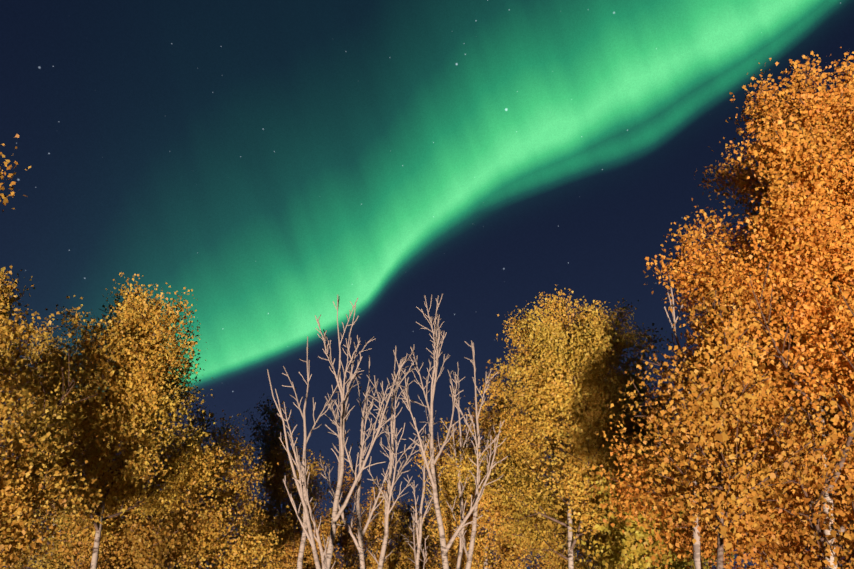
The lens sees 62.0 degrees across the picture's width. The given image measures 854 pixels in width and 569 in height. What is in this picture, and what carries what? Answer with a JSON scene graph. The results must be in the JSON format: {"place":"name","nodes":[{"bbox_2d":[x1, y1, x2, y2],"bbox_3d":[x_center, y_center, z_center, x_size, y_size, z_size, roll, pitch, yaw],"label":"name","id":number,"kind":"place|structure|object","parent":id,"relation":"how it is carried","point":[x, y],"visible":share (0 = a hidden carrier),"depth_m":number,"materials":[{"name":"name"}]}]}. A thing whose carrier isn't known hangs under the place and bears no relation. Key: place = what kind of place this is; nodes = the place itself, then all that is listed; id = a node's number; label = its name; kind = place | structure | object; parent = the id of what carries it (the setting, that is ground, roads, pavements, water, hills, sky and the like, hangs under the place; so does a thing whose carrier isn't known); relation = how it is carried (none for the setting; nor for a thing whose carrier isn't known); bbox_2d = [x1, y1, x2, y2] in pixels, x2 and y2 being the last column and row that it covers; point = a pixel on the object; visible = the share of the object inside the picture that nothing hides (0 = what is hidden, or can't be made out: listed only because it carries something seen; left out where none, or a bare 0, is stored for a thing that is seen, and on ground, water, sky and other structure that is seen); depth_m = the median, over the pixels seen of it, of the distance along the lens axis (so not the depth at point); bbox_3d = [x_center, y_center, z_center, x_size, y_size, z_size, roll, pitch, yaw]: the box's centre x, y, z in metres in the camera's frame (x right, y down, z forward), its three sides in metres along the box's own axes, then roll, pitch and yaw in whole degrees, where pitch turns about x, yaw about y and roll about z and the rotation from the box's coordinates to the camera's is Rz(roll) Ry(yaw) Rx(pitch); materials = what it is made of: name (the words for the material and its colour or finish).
{"place":"outdoors","nodes":[
{"label":"outdoors","id":0,"kind":"place"},
{"bbox_2d":[0,0,853,568],"label":"sky","id":1,"kind":"structure","parent":0,"point":[270,161],"materials":[{"name":"blue"}]},
{"label":"ground","id":2,"kind":"structure","parent":0,"visible":0},
{"bbox_2d":[0,134,30,212],"bbox_3d":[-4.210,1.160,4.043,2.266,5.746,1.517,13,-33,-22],"label":"birch tree","id":3,"kind":"object","parent":2,"relation":"on","point":[3,196],"visible":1,"depth_m":5.64,"materials":[{"name":"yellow plant"}]},
{"bbox_2d":[0,266,112,568],"bbox_3d":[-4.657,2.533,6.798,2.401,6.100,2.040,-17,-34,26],"label":"birch tree","id":4,"kind":"object","parent":2,"relation":"on","point":[16,507],"visible":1,"depth_m":7.14,"materials":[{"name":"yellow plant"}]},
{"bbox_2d":[1,323,133,568],"bbox_3d":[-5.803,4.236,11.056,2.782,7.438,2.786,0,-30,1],"label":"birch tree","id":5,"kind":"object","parent":2,"relation":"on","point":[45,563],"visible":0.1,"depth_m":11.09,"materials":[{"name":"yellow plant"}]},
{"bbox_2d":[2,272,237,568],"bbox_3d":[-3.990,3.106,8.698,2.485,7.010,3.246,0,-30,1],"label":"birch tree","id":6,"kind":"object","parent":2,"relation":"on","point":[129,405],"visible":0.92,"depth_m":9.01,"materials":[{"name":"yellow plant"}]},
{"bbox_2d":[47,425,214,568],"bbox_3d":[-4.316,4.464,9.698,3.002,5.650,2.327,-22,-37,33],"label":"birch tree","id":7,"kind":"object","parent":2,"relation":"on","point":[147,540],"visible":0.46,"depth_m":9.67,"materials":[{"name":"yellow plant"}]},
{"bbox_2d":[144,405,302,568],"bbox_3d":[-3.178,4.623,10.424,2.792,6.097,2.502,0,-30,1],"label":"birch tree","id":8,"kind":"object","parent":2,"relation":"on","point":[244,553],"visible":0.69,"depth_m":11.04,"materials":[{"name":"yellow plant"}]},
{"bbox_2d":[226,394,343,568],"bbox_3d":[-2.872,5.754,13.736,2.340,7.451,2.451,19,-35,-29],"label":"tree","id":9,"kind":"object","parent":2,"relation":"on","point":[274,455],"visible":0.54,"depth_m":14.33,"materials":[{"name":"brown plant"}]},
{"bbox_2d":[267,369,335,568],"bbox_3d":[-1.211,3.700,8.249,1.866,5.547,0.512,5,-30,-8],"label":"bare birch","id":10,"kind":"object","parent":2,"relation":"on","point":[310,536],"visible":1,"depth_m":8.68,"materials":[{"name":"grey plant"}]},
{"bbox_2d":[253,482,358,568],"bbox_3d":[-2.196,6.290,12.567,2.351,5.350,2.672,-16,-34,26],"label":"birch tree","id":11,"kind":"object","parent":2,"relation":"on","point":[292,541],"visible":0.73,"depth_m":12.91,"materials":[{"name":"yellow plant"}]},
{"bbox_2d":[277,336,339,568],"bbox_3d":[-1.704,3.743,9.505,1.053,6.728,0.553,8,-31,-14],"label":"bare birch","id":12,"kind":"object","parent":2,"relation":"on","point":[301,549],"visible":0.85,"depth_m":10.22,"materials":[{"name":"grey plant"}]},
{"bbox_2d":[311,456,376,568],"bbox_3d":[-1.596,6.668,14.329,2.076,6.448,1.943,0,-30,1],"label":"tree","id":13,"kind":"object","parent":2,"relation":"on","point":[347,546],"visible":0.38,"depth_m":14.97,"materials":[{"name":"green plant"}]},
{"bbox_2d":[296,295,414,568],"bbox_3d":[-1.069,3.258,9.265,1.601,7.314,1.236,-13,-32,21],"label":"bare birch","id":14,"kind":"object","parent":2,"relation":"on","point":[336,513],"visible":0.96,"depth_m":10.05,"materials":[{"name":"grey plant"}]},
{"bbox_2d":[315,355,411,568],"bbox_3d":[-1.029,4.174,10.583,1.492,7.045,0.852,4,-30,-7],"label":"bare birch","id":15,"kind":"object","parent":2,"relation":"on","point":[359,542],"visible":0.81,"depth_m":10.98,"materials":[{"name":"grey plant"}]},
{"bbox_2d":[356,346,428,568],"bbox_3d":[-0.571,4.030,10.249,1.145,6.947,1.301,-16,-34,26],"label":"bare birch","id":16,"kind":"object","parent":2,"relation":"on","point":[387,511],"visible":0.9,"depth_m":10.83,"materials":[{"name":"grey plant"}]},
{"bbox_2d":[340,477,455,568],"bbox_3d":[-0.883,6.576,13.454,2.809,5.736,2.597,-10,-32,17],"label":"birch tree","id":17,"kind":"object","parent":2,"relation":"on","point":[389,562],"visible":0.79,"depth_m":14.17,"materials":[{"name":"yellow plant"}]},
{"bbox_2d":[376,496,442,568],"bbox_3d":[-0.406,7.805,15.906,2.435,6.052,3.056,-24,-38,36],"label":"birch tree","id":18,"kind":"object","parent":2,"relation":"on","point":[408,515],"visible":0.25,"depth_m":17.10,"materials":[{"name":"yellow plant"}]},
{"bbox_2d":[400,401,450,568],"bbox_3d":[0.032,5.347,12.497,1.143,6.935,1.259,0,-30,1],"label":"bare birch","id":19,"kind":"object","parent":2,"relation":"on","point":[419,536],"visible":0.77,"depth_m":13.05,"materials":[{"name":"grey plant"}]},
{"bbox_2d":[403,443,494,568],"bbox_3d":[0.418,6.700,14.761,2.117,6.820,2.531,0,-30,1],"label":"birch tree","id":20,"kind":"object","parent":2,"relation":"on","point":[452,564],"visible":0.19,"depth_m":15.19,"materials":[{"name":"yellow plant"}]},
{"bbox_2d":[392,294,507,568],"bbox_3d":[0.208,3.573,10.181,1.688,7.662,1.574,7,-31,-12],"label":"bare birch","id":21,"kind":"object","parent":2,"relation":"on","point":[433,477],"visible":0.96,"depth_m":10.59,"materials":[{"name":"grey plant"}]},
{"bbox_2d":[444,362,474,568],"bbox_3d":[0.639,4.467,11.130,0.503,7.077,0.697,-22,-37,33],"label":"bare birch","id":22,"kind":"object","parent":2,"relation":"on","point":[460,552],"visible":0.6,"depth_m":11.92,"materials":[{"name":"grey plant"}]},
{"bbox_2d":[446,340,500,568],"bbox_3d":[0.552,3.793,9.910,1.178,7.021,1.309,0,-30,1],"label":"bare birch","id":23,"kind":"object","parent":2,"relation":"on","point":[469,554],"visible":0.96,"depth_m":10.43,"materials":[{"name":"grey plant"}]},
{"bbox_2d":[404,360,556,568],"bbox_3d":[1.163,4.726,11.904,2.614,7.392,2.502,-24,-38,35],"label":"birch tree","id":24,"kind":"object","parent":2,"relation":"on","point":[481,550],"visible":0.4,"depth_m":12.36,"materials":[{"name":"yellow plant"}]},
{"bbox_2d":[481,426,579,568],"bbox_3d":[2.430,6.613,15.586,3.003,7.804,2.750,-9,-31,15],"label":"birch tree","id":25,"kind":"object","parent":2,"relation":"on","point":[545,561],"visible":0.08,"depth_m":15.66,"materials":[{"name":"yellow plant"}]},
{"bbox_2d":[436,284,678,568],"bbox_3d":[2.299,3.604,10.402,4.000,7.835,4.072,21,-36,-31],"label":"birch tree","id":26,"kind":"object","parent":2,"relation":"on","point":[553,394],"visible":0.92,"depth_m":10.45,"materials":[{"name":"yellow plant"}]},
{"bbox_2d":[550,358,713,568],"bbox_3d":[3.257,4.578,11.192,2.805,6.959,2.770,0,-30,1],"label":"birch tree","id":27,"kind":"object","parent":2,"relation":"on","point":[643,390],"visible":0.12,"depth_m":11.58,"materials":[{"name":"orange plant"}]},
{"bbox_2d":[579,437,744,568],"bbox_3d":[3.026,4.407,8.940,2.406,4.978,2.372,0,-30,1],"label":"tree","id":28,"kind":"object","parent":2,"relation":"on","point":[623,551],"visible":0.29,"depth_m":9.15,"materials":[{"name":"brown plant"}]},
{"bbox_2d":[664,271,702,568],"bbox_3d":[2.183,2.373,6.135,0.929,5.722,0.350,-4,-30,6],"label":"bare birch","id":29,"kind":"object","parent":2,"relation":"on","point":[697,555],"visible":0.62,"depth_m":6.36,"materials":[{"name":"grey plant"}]},
{"bbox_2d":[591,51,853,568],"bbox_3d":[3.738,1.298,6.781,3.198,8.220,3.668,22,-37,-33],"label":"birch tree","id":30,"kind":"object","parent":2,"relation":"on","point":[775,164],"visible":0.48,"depth_m":6.75,"materials":[{"name":"orange plant"}]},
{"bbox_2d":[609,279,853,568],"bbox_3d":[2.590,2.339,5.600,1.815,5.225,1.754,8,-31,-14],"label":"birch tree","id":31,"kind":"object","parent":2,"relation":"on","point":[709,399],"visible":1,"depth_m":5.90,"materials":[{"name":"orange plant"}]},
{"bbox_2d":[672,47,853,568],"bbox_3d":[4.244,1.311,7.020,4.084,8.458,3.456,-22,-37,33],"label":"birch tree","id":32,"kind":"object","parent":2,"relation":"on","point":[825,308],"visible":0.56,"depth_m":6.63,"materials":[{"name":"orange plant"}]}
]}

